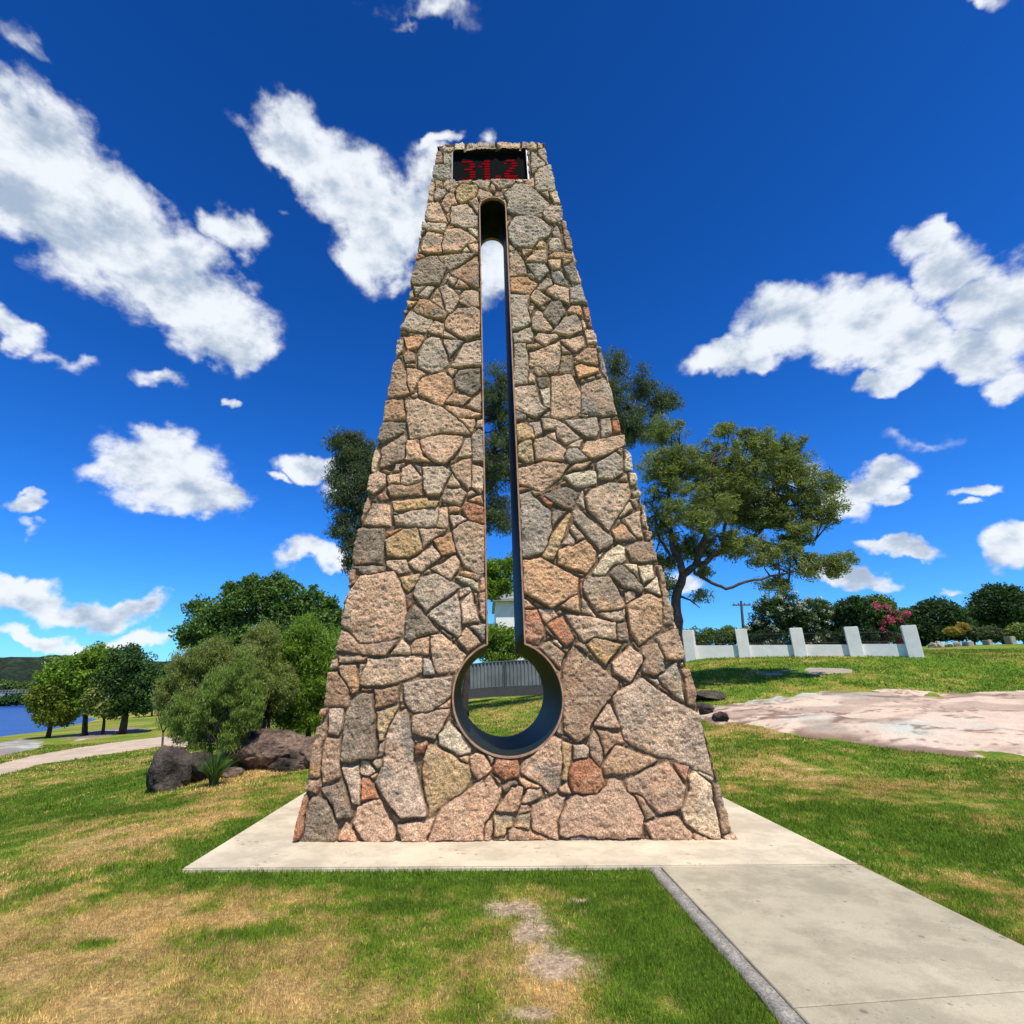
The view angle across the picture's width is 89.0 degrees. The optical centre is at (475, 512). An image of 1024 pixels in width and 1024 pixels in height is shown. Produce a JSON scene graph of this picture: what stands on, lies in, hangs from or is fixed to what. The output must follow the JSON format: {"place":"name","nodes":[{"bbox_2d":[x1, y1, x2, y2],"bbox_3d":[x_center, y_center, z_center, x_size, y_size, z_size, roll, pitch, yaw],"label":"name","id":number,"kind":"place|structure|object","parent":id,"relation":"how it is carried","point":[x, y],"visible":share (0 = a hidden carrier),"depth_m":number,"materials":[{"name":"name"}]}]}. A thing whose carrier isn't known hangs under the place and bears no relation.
{"place":"outdoors","nodes":[
{"label":"outdoors","id":0,"kind":"place"},
{"bbox_2d":[0,692,95,736],"bbox_3d":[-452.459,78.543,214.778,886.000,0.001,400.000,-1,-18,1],"label":"lake","id":1,"kind":"structure","parent":0,"point":[15,720],"depth_m":58.52,"materials":[{"name":"liquid"}]},
{"bbox_2d":[0,737,186,774],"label":"gravel path","id":2,"kind":"structure","parent":0,"point":[69,754],"depth_m":23.07,"materials":[{"name":"beige gravel"}]},
{"bbox_2d":[0,655,212,682],"bbox_3d":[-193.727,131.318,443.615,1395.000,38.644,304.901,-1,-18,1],"label":"hills","id":3,"kind":"structure","parent":0,"point":[20,669],"depth_m":439.68,"materials":[{"name":"green plant"}]},
{"bbox_2d":[0,644,1023,1023],"bbox_3d":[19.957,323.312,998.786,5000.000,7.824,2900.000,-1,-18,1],"label":"ground","id":4,"kind":"structure","parent":0,"point":[532,930],"depth_m":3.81,"materials":[{"name":"green plant"}]},
{"bbox_2d":[0,690,25,704],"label":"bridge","id":5,"kind":"structure","parent":4,"relation":"on","point":[1,694],"depth_m":110.23,"materials":[{"name":"concrete"}]},
{"bbox_2d":[0,692,26,705],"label":"waterside tree","id":6,"kind":"object","parent":4,"relation":"on","point":[9,700],"visible":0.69,"depth_m":104.34,"materials":[{"name":"green plant"}]},
{"bbox_2d":[0,677,35,693],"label":"waterside tree","id":7,"kind":"object","parent":4,"relation":"on","point":[9,685],"visible":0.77,"depth_m":143.23,"materials":[{"name":"green plant"}]},
{"bbox_2d":[0,739,44,755],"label":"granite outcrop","id":8,"kind":"object","parent":4,"relation":"on","point":[11,747],"visible":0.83,"depth_m":28.99,"materials":[{"name":"grey stone"}]},
{"bbox_2d":[21,677,81,738],"bbox_3d":[-29.101,13.395,36.203,4.460,4.397,2.763,-1,-18,1],"label":"waterside tree","id":9,"kind":"object","parent":4,"relation":"on","point":[46,706],"visible":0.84,"depth_m":35.57,"materials":[{"name":"green plant"}]},
{"bbox_2d":[31,640,119,735],"bbox_3d":[-27.704,12.324,36.564,6.452,6.448,3.125,-1,-18,1],"label":"waterside tree","id":10,"kind":"object","parent":4,"relation":"on","point":[71,671],"visible":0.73,"depth_m":36.02,"materials":[{"name":"green plant"}]},
{"bbox_2d":[77,679,121,734],"bbox_3d":[-25.661,13.183,36.118,3.526,4.362,2.590,-1,-18,1],"label":"waterside tree","id":11,"kind":"object","parent":4,"relation":"on","point":[96,694],"visible":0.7,"depth_m":35.46,"materials":[{"name":"green plant"}]},
{"bbox_2d":[57,726,148,740],"bbox_3d":[-26.917,16.123,37.654,12.304,0.677,6.788,-18,-25,43],"label":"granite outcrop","id":12,"kind":"object","parent":4,"relation":"on","point":[97,733],"visible":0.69,"depth_m":36.38,"materials":[{"name":"grey stone"}]},
{"bbox_2d":[90,642,164,734],"bbox_3d":[-24.542,12.274,36.547,5.056,6.234,3.476,-1,-18,1],"label":"waterside tree","id":13,"kind":"object","parent":4,"relation":"on","point":[133,675],"visible":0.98,"depth_m":35.84,"materials":[{"name":"green plant"}]},
{"bbox_2d":[148,678,166,745],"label":"sapling","id":14,"kind":"object","parent":4,"relation":"on","point":[154,702],"visible":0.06,"depth_m":15.90,"materials":[{"name":"green plant"}]},
{"bbox_2d":[147,662,172,716],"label":"waterside tree","id":15,"kind":"object","parent":4,"relation":"on","point":[161,665],"visible":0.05,"depth_m":57.77,"materials":[{"name":"green plant"}]},
{"bbox_2d":[146,745,193,792],"bbox_3d":[-5.524,4.656,9.383,0.725,0.858,0.789,-1,-18,1],"label":"boulder","id":16,"kind":"object","parent":4,"relation":"on","point":[169,769],"visible":0.84,"depth_m":9.23,"materials":[{"name":"stone"}]},
{"bbox_2d":[191,751,211,782],"bbox_3d":[-5.158,4.858,9.737,0.466,0.715,0.576,-10,-20,26],"label":"boulder","id":17,"kind":"object","parent":4,"relation":"on","point":[198,775],"visible":0.41,"depth_m":9.59,"materials":[{"name":"stone"}]},
{"bbox_2d":[150,634,267,756],"bbox_3d":[-5.969,4.143,11.572,2.484,2.843,1.312,-1,-18,1],"label":"feathery shrub","id":18,"kind":"object","parent":4,"relation":"on","point":[186,675],"visible":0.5,"depth_m":11.58,"materials":[{"name":"green plant"}]},
{"bbox_2d":[158,648,269,763],"bbox_3d":[-5.274,4.003,10.569,2.068,2.474,1.235,-1,-18,1],"label":"feathery shrub","id":19,"kind":"object","parent":4,"relation":"on","point":[234,723],"visible":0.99,"depth_m":10.41,"materials":[{"name":"green plant"}]},
{"bbox_2d":[185,746,243,786],"bbox_3d":[-4.558,4.450,9.199,1.205,0.688,1.240,-1,-18,1],"label":"strappy plant","id":20,"kind":"object","parent":4,"relation":"on","point":[214,771],"visible":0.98,"depth_m":9.06,"materials":[{"name":"green plant"}]},
{"bbox_2d":[221,767,243,777],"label":"boulder","id":21,"kind":"object","parent":4,"relation":"on","point":[230,772],"visible":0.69,"depth_m":9.82,"materials":[{"name":"stone"}]},
{"bbox_2d":[167,569,342,728],"bbox_3d":[-8.306,5.448,20.444,7.601,6.574,3.705,-1,-18,1],"label":"broadleaf tree","id":22,"kind":"object","parent":4,"relation":"on","point":[264,598],"visible":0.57,"depth_m":20.49,"materials":[{"name":"green plant"}]},
{"bbox_2d":[223,728,305,769],"bbox_3d":[-4.368,4.957,10.855,2.064,0.805,1.421,-9,-20,25],"label":"boulder","id":23,"kind":"object","parent":4,"relation":"on","point":[262,748],"visible":0.62,"depth_m":10.37,"materials":[{"name":"brown stone"}]},
{"bbox_2d":[239,619,300,728],"bbox_3d":[-5.051,4.144,12.613,1.710,3.137,1.286,-1,-18,1],"label":"feathery shrub","id":24,"kind":"object","parent":4,"relation":"on","point":[281,682],"visible":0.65,"depth_m":12.54,"materials":[{"name":"green plant"}]},
{"bbox_2d":[268,758,306,771],"bbox_3d":[-3.641,4.989,10.267,0.950,0.282,0.631,-1,-18,1],"label":"boulder","id":25,"kind":"object","parent":4,"relation":"on","point":[286,764],"visible":0.8,"depth_m":10.07,"materials":[{"name":"stone"}]},
{"bbox_2d":[260,611,340,736],"bbox_3d":[-4.456,4.224,13.419,2.723,3.376,1.673,-1,-18,1],"label":"bottlebrush shrub","id":26,"kind":"object","parent":4,"relation":"on","point":[311,663],"visible":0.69,"depth_m":13.17,"materials":[{"name":"green plant"}]},
{"bbox_2d":[289,736,315,768],"bbox_3d":[-3.388,4.971,10.652,0.950,0.773,1.120,-1,-18,1],"label":"boulder","id":27,"kind":"object","parent":4,"relation":"on","point":[302,750],"visible":0.28,"depth_m":10.36,"materials":[{"name":"brown stone"}]},
{"bbox_2d":[487,551,512,601],"bbox_3d":[0.846,6.486,29.565,4.797,8.892,2.399,-1,-18,1],"label":"young tree","id":28,"kind":"object","parent":4,"relation":"on","point":[497,587],"visible":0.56,"depth_m":29.85,"materials":[{"name":"green plant"}]},
{"bbox_2d":[478,622,526,661],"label":"hedge shrub","id":29,"kind":"object","parent":4,"relation":"on","point":[501,642],"visible":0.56,"depth_m":37.40,"materials":[{"name":"green plant"}]},
{"bbox_2d":[320,345,684,716],"bbox_3d":[2.411,-0.495,25.087,20.035,19.386,5.536,1,-18,-6],"label":"gum tree","id":30,"kind":"object","parent":4,"relation":"on","point":[353,454],"visible":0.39,"depth_m":25.25,"materials":[{"name":"green plant"}]},
{"bbox_2d":[462,660,542,698],"bbox_3d":[0.753,11.390,34.136,14.568,3.926,0.194,-3,-18,8],"label":"metal fence","id":31,"kind":"object","parent":4,"relation":"on","point":[506,678],"visible":0.33,"depth_m":34.07,"materials":[{"name":"metal"}]},
{"bbox_2d":[492,592,524,659],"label":"house","id":32,"kind":"structure","parent":4,"relation":"on","point":[503,610],"depth_m":45.46,"materials":[{"name":"white paint"}]},
{"bbox_2d":[182,792,857,872],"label":"slab","id":33,"kind":"structure","parent":4,"relation":"on","point":[268,843],"depth_m":5.06,"materials":[{"name":"concrete"}]},
{"bbox_2d":[293,141,737,842],"bbox_3d":[0.369,-1.464,8.175,4.668,11.000,2.311,-1,-18,1],"label":"thermometer monument","id":34,"kind":"object","parent":33,"relation":"on","point":[609,743],"visible":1,"depth_m":6.43,"materials":[{"name":"stone"}]},
{"bbox_2d":[451,148,528,182],"bbox_3d":[0.267,-6.204,9.411,1.376,0.825,0.248,-1,-18,1],"label":"temperature display","id":35,"kind":"object","parent":34,"relation":"attached to","point":[473,166],"visible":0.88,"depth_m":9.42,"materials":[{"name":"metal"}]},
{"bbox_2d":[696,703,714,713],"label":"boulder","id":36,"kind":"object","parent":4,"relation":"on","point":[704,708],"visible":0.62,"depth_m":15.86,"materials":[{"name":"stone"}]},
{"bbox_2d":[682,625,736,645],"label":"garden shrub","id":37,"kind":"object","parent":4,"relation":"on","point":[722,632],"visible":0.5,"depth_m":31.55,"materials":[{"name":"green plant"}]},
{"bbox_2d":[696,690,726,699],"bbox_3d":[7.986,6.436,18.218,1.087,0.389,1.291,9,-20,-27],"label":"boulder","id":38,"kind":"object","parent":4,"relation":"on","point":[709,695],"visible":0.61,"depth_m":17.93,"materials":[{"name":"stone"}]},
{"bbox_2d":[712,711,728,721],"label":"boulder","id":39,"kind":"object","parent":4,"relation":"on","point":[720,716],"visible":0.81,"depth_m":14.48,"materials":[{"name":"stone"}]},
{"bbox_2d":[649,867,805,1023],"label":"path edging","id":40,"kind":"object","parent":4,"relation":"on","point":[783,1011],"visible":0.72,"depth_m":3.15,"materials":[{"name":"concrete"}]},
{"bbox_2d":[732,601,750,625],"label":"power pole","id":41,"kind":"object","parent":4,"relation":"on","point":[741,605],"visible":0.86,"depth_m":68.76,"materials":[{"name":"wood"}]},
{"bbox_2d":[634,409,859,641],"bbox_3d":[10.854,1.277,20.496,8.668,11.578,4.667,-1,-18,1],"label":"gum tree","id":42,"kind":"object","parent":4,"relation":"on","point":[734,500],"visible":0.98,"depth_m":20.58,"materials":[{"name":"green plant"}]},
{"bbox_2d":[739,590,821,644],"bbox_3d":[17.531,6.414,30.037,4.623,3.828,2.616,-1,-18,1],"label":"oleander","id":43,"kind":"object","parent":4,"relation":"on","point":[783,612],"visible":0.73,"depth_m":29.74,"materials":[{"name":"green plant"}]},
{"bbox_2d":[751,668,852,675],"bbox_3d":[13.671,6.651,21.285,4.560,0.621,2.400,-1,-18,1],"label":"granite outcrop","id":44,"kind":"object","parent":4,"relation":"on","point":[824,670],"visible":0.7,"depth_m":21.20,"materials":[{"name":"grey stone"}]},
{"bbox_2d":[682,625,923,660],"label":"boundary wall","id":45,"kind":"structure","parent":4,"relation":"on","point":[910,646],"depth_m":25.91,"materials":[{"name":"white concrete"}]},
{"bbox_2d":[796,596,840,643],"bbox_3d":[20.496,6.619,30.591,4.028,3.459,2.315,-1,-18,1],"label":"oleander","id":46,"kind":"object","parent":4,"relation":"on","point":[824,610],"visible":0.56,"depth_m":30.04,"materials":[{"name":"green plant"}]},
{"bbox_2d":[829,595,880,643],"bbox_3d":[21.127,6.250,29.054,2.594,3.425,2.269,-1,-18,1],"label":"garden shrub","id":47,"kind":"object","parent":4,"relation":"on","point":[856,610],"visible":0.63,"depth_m":28.77,"materials":[{"name":"green plant"}]},
{"bbox_2d":[699,689,1023,757],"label":"granite outcrop","id":48,"kind":"object","parent":4,"relation":"on","point":[951,723],"visible":0.88,"depth_m":13.63,"materials":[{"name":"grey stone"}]},
{"bbox_2d":[863,593,897,609],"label":"garden tree","id":49,"kind":"object","parent":4,"relation":"on","point":[881,599],"visible":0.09,"depth_m":43.53,"materials":[{"name":"green plant"}]},
{"bbox_2d":[870,601,910,643],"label":"crepe myrtle","id":50,"kind":"object","parent":4,"relation":"on","point":[887,618],"visible":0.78,"depth_m":28.66,"materials":[{"name":"pink plant"}]},
{"bbox_2d":[898,607,927,643],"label":"garden tree","id":51,"kind":"object","parent":4,"relation":"on","point":[902,609],"visible":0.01,"depth_m":46.44,"materials":[{"name":"green plant"}]},
{"bbox_2d":[927,642,937,647],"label":"edging stone","id":52,"kind":"object","parent":4,"relation":"on","point":[932,645],"visible":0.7,"depth_m":36.19,"materials":[{"name":"stone"}]},
{"bbox_2d":[936,641,944,647],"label":"edging stone","id":53,"kind":"object","parent":4,"relation":"on","point":[940,644],"visible":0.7,"depth_m":36.17,"materials":[{"name":"stone"}]},
{"bbox_2d":[907,595,977,645],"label":"garden tree","id":54,"kind":"object","parent":4,"relation":"on","point":[931,618],"visible":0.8,"depth_m":41.72,"materials":[{"name":"green plant"}]},
{"bbox_2d":[944,643,953,646],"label":"edging stone","id":55,"kind":"object","parent":4,"relation":"on","point":[948,645],"visible":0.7,"depth_m":36.66,"materials":[{"name":"stone"}]},
{"bbox_2d":[941,622,971,643],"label":"garden shrub","id":56,"kind":"object","parent":4,"relation":"on","point":[958,629],"visible":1,"depth_m":39.33,"materials":[{"name":"yellow plant"}]},
{"bbox_2d":[953,641,960,646],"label":"edging stone","id":57,"kind":"object","parent":4,"relation":"on","point":[956,644],"visible":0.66,"depth_m":37.13,"materials":[{"name":"stone"}]},
{"bbox_2d":[961,641,974,645],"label":"stone block","id":58,"kind":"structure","parent":4,"relation":"on","point":[968,643],"depth_m":37.08,"materials":[{"name":"stone"}]},
{"bbox_2d":[964,607,1003,644],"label":"garden tree","id":59,"kind":"object","parent":4,"relation":"on","point":[979,624],"visible":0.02,"depth_m":47.34,"materials":[{"name":"green plant"}]},
{"bbox_2d":[960,624,1009,643],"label":"garden shrub","id":60,"kind":"object","parent":4,"relation":"on","point":[975,634],"visible":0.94,"depth_m":39.88,"materials":[{"name":"green plant"}]},
{"bbox_2d":[982,640,992,644],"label":"stone block","id":61,"kind":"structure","parent":4,"relation":"on","point":[987,642],"depth_m":38.04,"materials":[{"name":"stone"}]},
{"bbox_2d":[962,582,1023,643],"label":"garden tree","id":62,"kind":"object","parent":4,"relation":"on","point":[999,605],"visible":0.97,"depth_m":44.03,"materials":[{"name":"green plant"}]},
{"bbox_2d":[1003,636,1016,643],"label":"stone block","id":63,"kind":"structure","parent":4,"relation":"on","point":[1009,639],"depth_m":38.07,"materials":[{"name":"stone"}]},
{"bbox_2d":[1004,622,1023,643],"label":"garden shrub","id":64,"kind":"object","parent":4,"relation":"on","point":[1016,631],"visible":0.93,"depth_m":39.20,"materials":[{"name":"green plant"}]},
{"bbox_2d":[0,0,1023,662],"label":"sky","id":65,"kind":"structure","parent":0,"point":[805,217],"materials":[{"name":"blue"}]},
{"bbox_2d":[661,865,1023,1023],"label":"path","id":66,"kind":"structure","parent":0,"point":[856,944],"depth_m":3.24,"materials":[{"name":"concrete"}]}
]}

